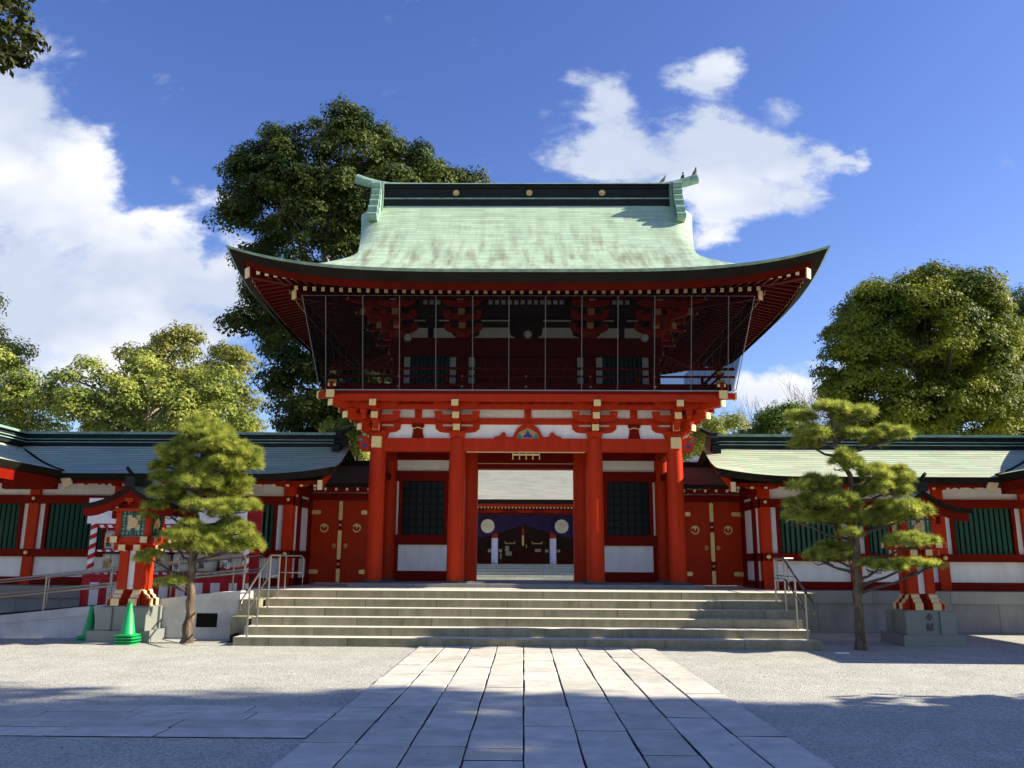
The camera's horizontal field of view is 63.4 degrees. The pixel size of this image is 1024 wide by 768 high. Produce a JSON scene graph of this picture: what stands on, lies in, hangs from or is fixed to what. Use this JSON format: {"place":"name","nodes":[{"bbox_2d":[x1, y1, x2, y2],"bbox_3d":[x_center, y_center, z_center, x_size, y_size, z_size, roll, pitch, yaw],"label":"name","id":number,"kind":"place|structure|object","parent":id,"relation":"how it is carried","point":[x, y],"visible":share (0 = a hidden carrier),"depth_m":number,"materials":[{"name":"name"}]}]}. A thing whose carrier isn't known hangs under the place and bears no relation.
{"place":"outdoors","nodes":[
{"label":"outdoors","id":0,"kind":"place"},
{"bbox_2d":[0,704,343,738],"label":"side path","id":1,"kind":"structure","parent":0,"point":[206,721],"depth_m":8.10,"materials":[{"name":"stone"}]},
{"bbox_2d":[5,644,991,766],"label":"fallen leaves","id":2,"kind":"object","parent":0,"point":[606,678],"visible":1,"depth_m":13.73,"materials":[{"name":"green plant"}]},
{"bbox_2d":[0,651,1022,767],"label":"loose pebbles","id":3,"kind":"object","parent":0,"point":[382,656],"visible":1,"depth_m":9.22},
{"bbox_2d":[0,632,1023,767],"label":"gravel ground","id":4,"kind":"structure","parent":0,"point":[791,696],"depth_m":10.34,"materials":[{"name":"grey gravel"}]},
{"bbox_2d":[0,0,51,78],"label":"overhanging tree","id":5,"kind":"object","parent":4,"relation":"on","point":[12,53],"visible":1,"depth_m":11.05,"materials":[{"name":"green plant"}]},
{"bbox_2d":[74,638,85,640],"bbox_3d":[-8.348,4.747,16.383,0.400,0.605,0.400,0,-12,1],"label":"traffic cone","id":6,"kind":"object","parent":4,"relation":"on","point":[81,639],"visible":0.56,"depth_m":16.17,"materials":[{"name":"green plastic"}]},
{"bbox_2d":[75,606,94,637],"bbox_3d":[-8.342,4.699,16.394,0.400,0.605,0.400,0,-12,1],"label":"traffic cone","id":7,"kind":"object","parent":6,"relation":"on","point":[89,623],"visible":0.68,"depth_m":16.32,"materials":[{"name":"green plastic"}]},
{"bbox_2d":[112,639,139,644],"bbox_3d":[-7.246,4.584,15.636,0.400,0.625,0.400,0,-12,1],"label":"traffic cone","id":8,"kind":"object","parent":4,"relation":"on","point":[126,643],"visible":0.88,"depth_m":15.46,"materials":[{"name":"green plastic"}]},
{"bbox_2d":[114,639,140,641],"bbox_3d":[-7.237,4.537,15.666,0.400,0.625,0.400,0,-12,1],"label":"traffic cone","id":9,"kind":"object","parent":8,"relation":"on","point":[130,640],"visible":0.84,"depth_m":15.46,"materials":[{"name":"green plastic"}]},
{"bbox_2d":[114,604,141,638],"bbox_3d":[-7.229,4.484,15.668,0.400,0.625,0.400,0,-12,1],"label":"traffic cone","id":10,"kind":"object","parent":9,"relation":"on","point":[133,632],"visible":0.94,"depth_m":15.60,"materials":[{"name":"green plastic"}]},
{"bbox_2d":[113,601,140,636],"bbox_3d":[-7.245,4.431,15.669,0.400,0.625,0.400,0,-12,1],"label":"traffic cone","id":11,"kind":"object","parent":10,"relation":"on","point":[126,630],"visible":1,"depth_m":15.57,"materials":[{"name":"green plastic"}]},
{"bbox_2d":[0,555,265,608],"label":"ramp railing","id":12,"kind":"object","parent":4,"relation":"on","point":[172,565],"visible":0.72,"depth_m":18.29,"materials":[{"name":"metal"}]},
{"bbox_2d":[0,585,267,612],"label":"corridor base","id":13,"kind":"object","parent":4,"relation":"on","point":[35,602],"visible":0.19,"depth_m":19.62,"materials":[{"name":"grey stone"}]},
{"bbox_2d":[79,498,262,605],"bbox_3d":[-7.902,3.962,19.376,3.880,2.601,0.926,0,-12,1],"label":"barrel rack","id":14,"kind":"object","parent":13,"relation":"on","point":[202,586],"visible":0.35,"depth_m":18.93,"materials":[{"name":"white fabric"}]},
{"bbox_2d":[104,530,114,549],"bbox_3d":[-9.300,3.669,19.471,0.513,0.445,0.514,0,-12,1],"label":"sake barrel","id":15,"kind":"object","parent":14,"relation":"on","point":[108,546],"visible":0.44,"depth_m":19.26,"materials":[{"name":"white"}]},
{"bbox_2d":[102,552,119,571],"bbox_3d":[-9.303,4.158,19.366,0.513,0.445,0.514,0,-12,1],"label":"sake barrel","id":16,"kind":"object","parent":14,"relation":"on","point":[110,559],"visible":0.62,"depth_m":19.16,"materials":[{"name":"white paint"}]},
{"bbox_2d":[153,552,172,571],"bbox_3d":[-8.203,4.161,19.350,0.513,0.445,0.514,0,-12,1],"label":"sake barrel","id":17,"kind":"object","parent":14,"relation":"on","point":[168,557],"visible":0.42,"depth_m":19.17,"materials":[{"name":"white paint"}]},
{"bbox_2d":[172,553,195,571],"bbox_3d":[-7.653,4.163,19.342,0.513,0.445,0.514,0,-12,1],"label":"sake barrel","id":18,"kind":"object","parent":14,"relation":"on","point":[178,557],"visible":0.47,"depth_m":19.12,"materials":[{"name":"white"}]},
{"bbox_2d":[195,553,218,571],"bbox_3d":[-7.103,4.165,19.334,0.513,0.445,0.514,0,-12,1],"label":"sake barrel","id":19,"kind":"object","parent":14,"relation":"on","point":[212,566],"visible":0.53,"depth_m":19.13,"materials":[{"name":"white"}]},
{"bbox_2d":[219,553,241,572],"bbox_3d":[-6.553,4.166,19.326,0.513,0.445,0.514,0,-12,1],"label":"sake barrel","id":20,"kind":"object","parent":14,"relation":"on","point":[226,565],"visible":0.52,"depth_m":19.12,"materials":[{"name":"white paint"}]},
{"bbox_2d":[0,590,269,640],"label":"access ramp","id":21,"kind":"structure","parent":4,"relation":"on","point":[219,615],"depth_m":16.78,"materials":[{"name":"concrete"}]},
{"bbox_2d":[0,554,246,610],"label":"ramp railing","id":22,"kind":"object","parent":21,"relation":"on","point":[178,562],"visible":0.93,"depth_m":17.06,"materials":[{"name":"metal"}]},
{"bbox_2d":[80,467,200,642],"bbox_3d":[-7.569,3.422,16.679,1.900,3.371,1.476,0,-12,1],"label":"wooden lantern","id":23,"kind":"object","parent":4,"relation":"on","point":[134,532],"visible":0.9,"depth_m":16.42,"materials":[{"name":"red painted wood"},{"name":"light grey stone"},{"name":"copper"}]},
{"bbox_2d":[120,511,144,536],"bbox_3d":[-7.569,2.774,16.564,0.490,0.550,0.074,0,-12,1],"label":"window","id":24,"kind":"structure","parent":23,"relation":"in","point":[132,525],"depth_m":16.55,"materials":[{"name":"wood"}]},
{"bbox_2d":[151,515,162,537],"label":"window","id":25,"kind":"structure","parent":23,"relation":"in","point":[157,521],"depth_m":16.86,"materials":[{"name":"wood"}]},
{"bbox_2d":[0,424,354,585],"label":"corridor","id":26,"kind":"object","parent":4,"relation":"on","point":[50,481],"visible":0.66,"depth_m":20.68,"materials":[{"name":"paint"}]},
{"bbox_2d":[0,503,24,548],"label":"window","id":27,"kind":"structure","parent":26,"relation":"in","point":[11,515],"depth_m":20.68,"materials":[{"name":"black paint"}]},
{"bbox_2d":[40,504,106,548],"bbox_3d":[-10.877,3.558,20.698,1.580,1.110,0.210,0,-12,1],"label":"window","id":28,"kind":"structure","parent":26,"relation":"in","point":[65,526],"depth_m":20.66,"materials":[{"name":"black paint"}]},
{"bbox_2d":[260,505,277,549],"bbox_3d":[-6.627,3.571,20.637,1.580,1.110,0.210,0,-12,1],"label":"window","id":29,"kind":"structure","parent":26,"relation":"in","point":[269,517],"depth_m":20.59,"materials":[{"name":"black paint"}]},
{"bbox_2d":[130,408,267,643],"bbox_3d":[-6.142,2.766,16.348,2.620,4.609,1.914,-5,-13,24],"label":"dense pine","id":30,"kind":"object","parent":4,"relation":"on","point":[215,443],"visible":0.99,"depth_m":16.11,"materials":[{"name":"green plant"}]},
{"bbox_2d":[227,633,239,642],"bbox_3d":[-5.391,4.939,16.149,0.200,0.168,0.302,0,-12,1],"label":"drain pipe","id":31,"kind":"object","parent":4,"relation":"on","point":[233,635],"visible":0.56,"depth_m":16.03,"materials":[{"name":"black paint"}]},
{"bbox_2d":[233,588,821,649],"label":"stone steps","id":32,"kind":"structure","parent":4,"relation":"on","point":[537,618],"depth_m":16.25,"materials":[{"name":"grey stone"}]},
{"bbox_2d":[240,554,281,636],"bbox_3d":[-4.946,4.127,16.331,0.040,1.524,2.371,0,-12,1],"label":"handrail","id":33,"kind":"object","parent":32,"relation":"on","point":[256,577],"visible":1,"depth_m":16.21,"materials":[{"name":"metal"}]},
{"bbox_2d":[266,555,304,588],"bbox_3d":[-4.982,4.124,18.190,0.807,0.737,0.080,2,-12,-8],"label":"landing railing","id":34,"kind":"object","parent":32,"relation":"on","point":[286,556],"visible":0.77,"depth_m":18.20,"materials":[{"name":"metal"}]},
{"bbox_2d":[773,557,815,640],"bbox_3d":[5.706,4.368,17.153,0.482,1.524,4.362,-2,-12,12],"label":"handrail","id":35,"kind":"object","parent":32,"relation":"on","point":[785,560],"visible":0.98,"depth_m":16.42,"materials":[{"name":"metal"}]},
{"bbox_2d":[257,583,805,629],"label":"gate platform","id":36,"kind":"structure","parent":4,"relation":"on","point":[735,588],"depth_m":19.21,"materials":[{"name":"stone"}]},
{"bbox_2d":[307,460,369,582],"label":"side gate","id":37,"kind":"structure","parent":36,"relation":"on","point":[338,535],"depth_m":22.29,"materials":[{"name":"paint"}]},
{"bbox_2d":[309,500,339,582],"bbox_3d":[-5.065,4.227,22.294,0.870,2.170,0.133,0,-12,1],"label":"door leaf","id":38,"kind":"structure","parent":37,"relation":"in","point":[325,514],"depth_m":22.30,"materials":[{"name":"paint"}]},
{"bbox_2d":[339,501,367,582],"bbox_3d":[-4.185,4.230,22.281,0.850,2.170,0.133,0,-12,1],"label":"door leaf","id":39,"kind":"structure","parent":37,"relation":"in","point":[354,518],"depth_m":22.29,"materials":[{"name":"paint"}]},
{"bbox_2d":[347,579,704,588],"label":"gate plinth","id":40,"kind":"structure","parent":36,"relation":"on","point":[492,583],"depth_m":19.91,"materials":[{"name":"grey stone"}]},
{"bbox_2d":[226,174,830,584],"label":"shrine gate","id":41,"kind":"structure","parent":36,"relation":"on","point":[452,338],"depth_m":20.70,"materials":[{"name":"paint"}]},
{"bbox_2d":[401,481,443,534],"bbox_3d":[-2.453,3.420,22.892,1.184,1.490,0.070,0,-12,1],"label":"window","id":42,"kind":"structure","parent":41,"relation":"in","point":[423,501],"depth_m":22.89,"materials":[{"name":"black wood"}]},
{"bbox_2d":[607,482,649,535],"bbox_3d":[3.196,3.437,22.810,1.184,1.490,0.070,0,-12,1],"label":"window","id":43,"kind":"structure","parent":41,"relation":"in","point":[627,502],"depth_m":22.81,"materials":[{"name":"black wood"}]},
{"bbox_2d":[683,462,745,584],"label":"side gate","id":44,"kind":"structure","parent":36,"relation":"on","point":[713,535],"depth_m":22.14,"materials":[{"name":"paint"}]},
{"bbox_2d":[685,502,712,584],"bbox_3d":[4.904,4.257,22.149,0.850,2.170,0.133,0,-12,1],"label":"door leaf","id":45,"kind":"structure","parent":44,"relation":"in","point":[697,517],"depth_m":22.15,"materials":[{"name":"paint"}]},
{"bbox_2d":[710,502,743,584],"bbox_3d":[5.784,4.259,22.136,0.870,2.170,0.133,0,-12,1],"label":"door leaf","id":46,"kind":"structure","parent":44,"relation":"in","point":[726,516],"depth_m":22.14,"materials":[{"name":"paint"}]},
{"bbox_2d":[698,428,1023,590],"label":"corridor","id":47,"kind":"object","parent":4,"relation":"on","point":[982,476],"visible":0.61,"depth_m":20.37,"materials":[{"name":"paint"}]},
{"bbox_2d":[775,507,841,552],"bbox_3d":[7.301,3.612,20.435,1.580,1.110,0.210,0,-12,1],"label":"window","id":48,"kind":"structure","parent":47,"relation":"in","point":[790,539],"depth_m":20.38,"materials":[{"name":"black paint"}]},
{"bbox_2d":[863,508,888,553],"bbox_3d":[9.426,3.619,20.404,1.570,1.110,0.210,0,-12,1],"label":"window","id":49,"kind":"structure","parent":47,"relation":"in","point":[872,541],"depth_m":20.31,"materials":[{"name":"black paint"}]},
{"bbox_2d":[949,508,1018,554],"bbox_3d":[11.551,3.625,20.373,1.580,1.110,0.210,0,-12,1],"label":"window","id":50,"kind":"structure","parent":47,"relation":"in","point":[987,531],"depth_m":20.33,"materials":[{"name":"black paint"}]},
{"bbox_2d":[779,397,952,650],"bbox_3d":[6.639,2.576,15.744,3.217,4.863,1.451,0,-12,1],"label":"airy pine","id":51,"kind":"object","parent":4,"relation":"on","point":[837,500],"visible":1,"depth_m":15.70,"materials":[{"name":"green plant"}]},
{"bbox_2d":[790,590,1023,633],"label":"corridor base","id":52,"kind":"object","parent":4,"relation":"on","point":[998,612],"visible":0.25,"depth_m":19.30,"materials":[{"name":"grey stone"}]},
{"bbox_2d":[880,472,972,646],"bbox_3d":[8.204,3.549,16.822,1.900,3.371,1.476,0,-12,1],"label":"wooden lantern","id":53,"kind":"object","parent":4,"relation":"on","point":[918,614],"visible":0.65,"depth_m":16.51,"materials":[{"name":"red wood"}]},
{"bbox_2d":[890,522,899,533],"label":"window","id":54,"kind":"structure","parent":53,"relation":"in","point":[895,527],"depth_m":16.99,"materials":[{"name":"paper"}]},
{"bbox_2d":[906,517,931,535],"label":"window","id":55,"kind":"structure","parent":53,"relation":"in","point":[924,524],"depth_m":16.72,"materials":[{"name":"paper"}]},
{"bbox_2d":[0,0,1023,433],"label":"sky","id":56,"kind":"structure","parent":0,"point":[888,135],"materials":[{"name":"blue"}]},
{"bbox_2d":[366,428,698,579],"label":"hall","id":57,"kind":"structure","parent":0,"point":[525,526],"depth_m":40.55,"materials":[{"name":"paint"}]},
{"bbox_2d":[270,646,834,767],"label":"stone path","id":58,"kind":"structure","parent":0,"point":[443,735],"depth_m":8.23,"materials":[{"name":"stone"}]},
{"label":"inner courtyard","id":59,"kind":"structure","parent":0,"visible":0},
{"bbox_2d":[0,292,75,430],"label":"edge tree","id":60,"kind":"object","parent":59,"relation":"on","point":[13,397],"visible":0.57,"depth_m":31.26,"materials":[{"name":"green plant"}]},
{"bbox_2d":[23,348,260,431],"bbox_3d":[-13.293,3.012,30.102,8.353,8.490,4.998,0,-12,1],"label":"light green tree","id":61,"kind":"object","parent":59,"relation":"on","point":[131,405],"visible":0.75,"depth_m":29.26,"materials":[{"name":"green plant"}]},
{"bbox_2d":[111,318,268,431],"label":"rounded tree","id":62,"kind":"object","parent":59,"relation":"on","point":[161,346],"visible":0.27,"depth_m":40.24,"materials":[{"name":"green plant"}]},
{"bbox_2d":[318,415,369,460],"bbox_3d":[-5.578,4.034,28.304,2.274,5.831,3.430,0,-12,1],"label":"gap tree","id":63,"kind":"object","parent":59,"relation":"on","point":[353,442],"visible":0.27,"depth_m":27.96,"materials":[{"name":"green plant"}]},
{"bbox_2d":[202,91,494,460],"bbox_3d":[-6.919,-2.247,35.213,12.532,20.993,7.522,0,-12,1],"label":"tall evergreen","id":64,"kind":"object","parent":59,"relation":"on","point":[289,181],"visible":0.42,"depth_m":34.25,"materials":[{"name":"green plant"}]},
{"bbox_2d":[682,410,751,461],"bbox_3d":[6.793,3.995,28.247,2.550,6.031,3.252,0,-12,1],"label":"yellow green tree","id":65,"kind":"object","parent":59,"relation":"on","point":[714,425],"visible":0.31,"depth_m":27.70,"materials":[{"name":"green plant"}]},
{"bbox_2d":[713,374,826,433],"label":"bare tree","id":66,"kind":"object","parent":59,"relation":"on","point":[799,397],"visible":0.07,"depth_m":43.90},
{"bbox_2d":[732,398,818,433],"bbox_3d":[9.525,3.874,29.674,2.888,6.899,3.664,2,-12,-8],"label":"clipped shrub tree","id":67,"kind":"object","parent":59,"relation":"on","point":[772,419],"visible":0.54,"depth_m":29.13,"materials":[{"name":"green plant"}]},
{"bbox_2d":[808,258,1023,434],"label":"broad evergreen","id":68,"kind":"object","parent":59,"relation":"on","point":[958,368],"visible":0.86,"depth_m":32.82,"materials":[{"name":"green leaves"},{"name":"dark bark"}]},
{"bbox_2d":[1002,281,1023,434],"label":"dark edge tree","id":69,"kind":"object","parent":59,"relation":"on","point":[1019,300],"visible":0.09,"depth_m":37.49,"materials":[{"name":"green plant"}]}
]}

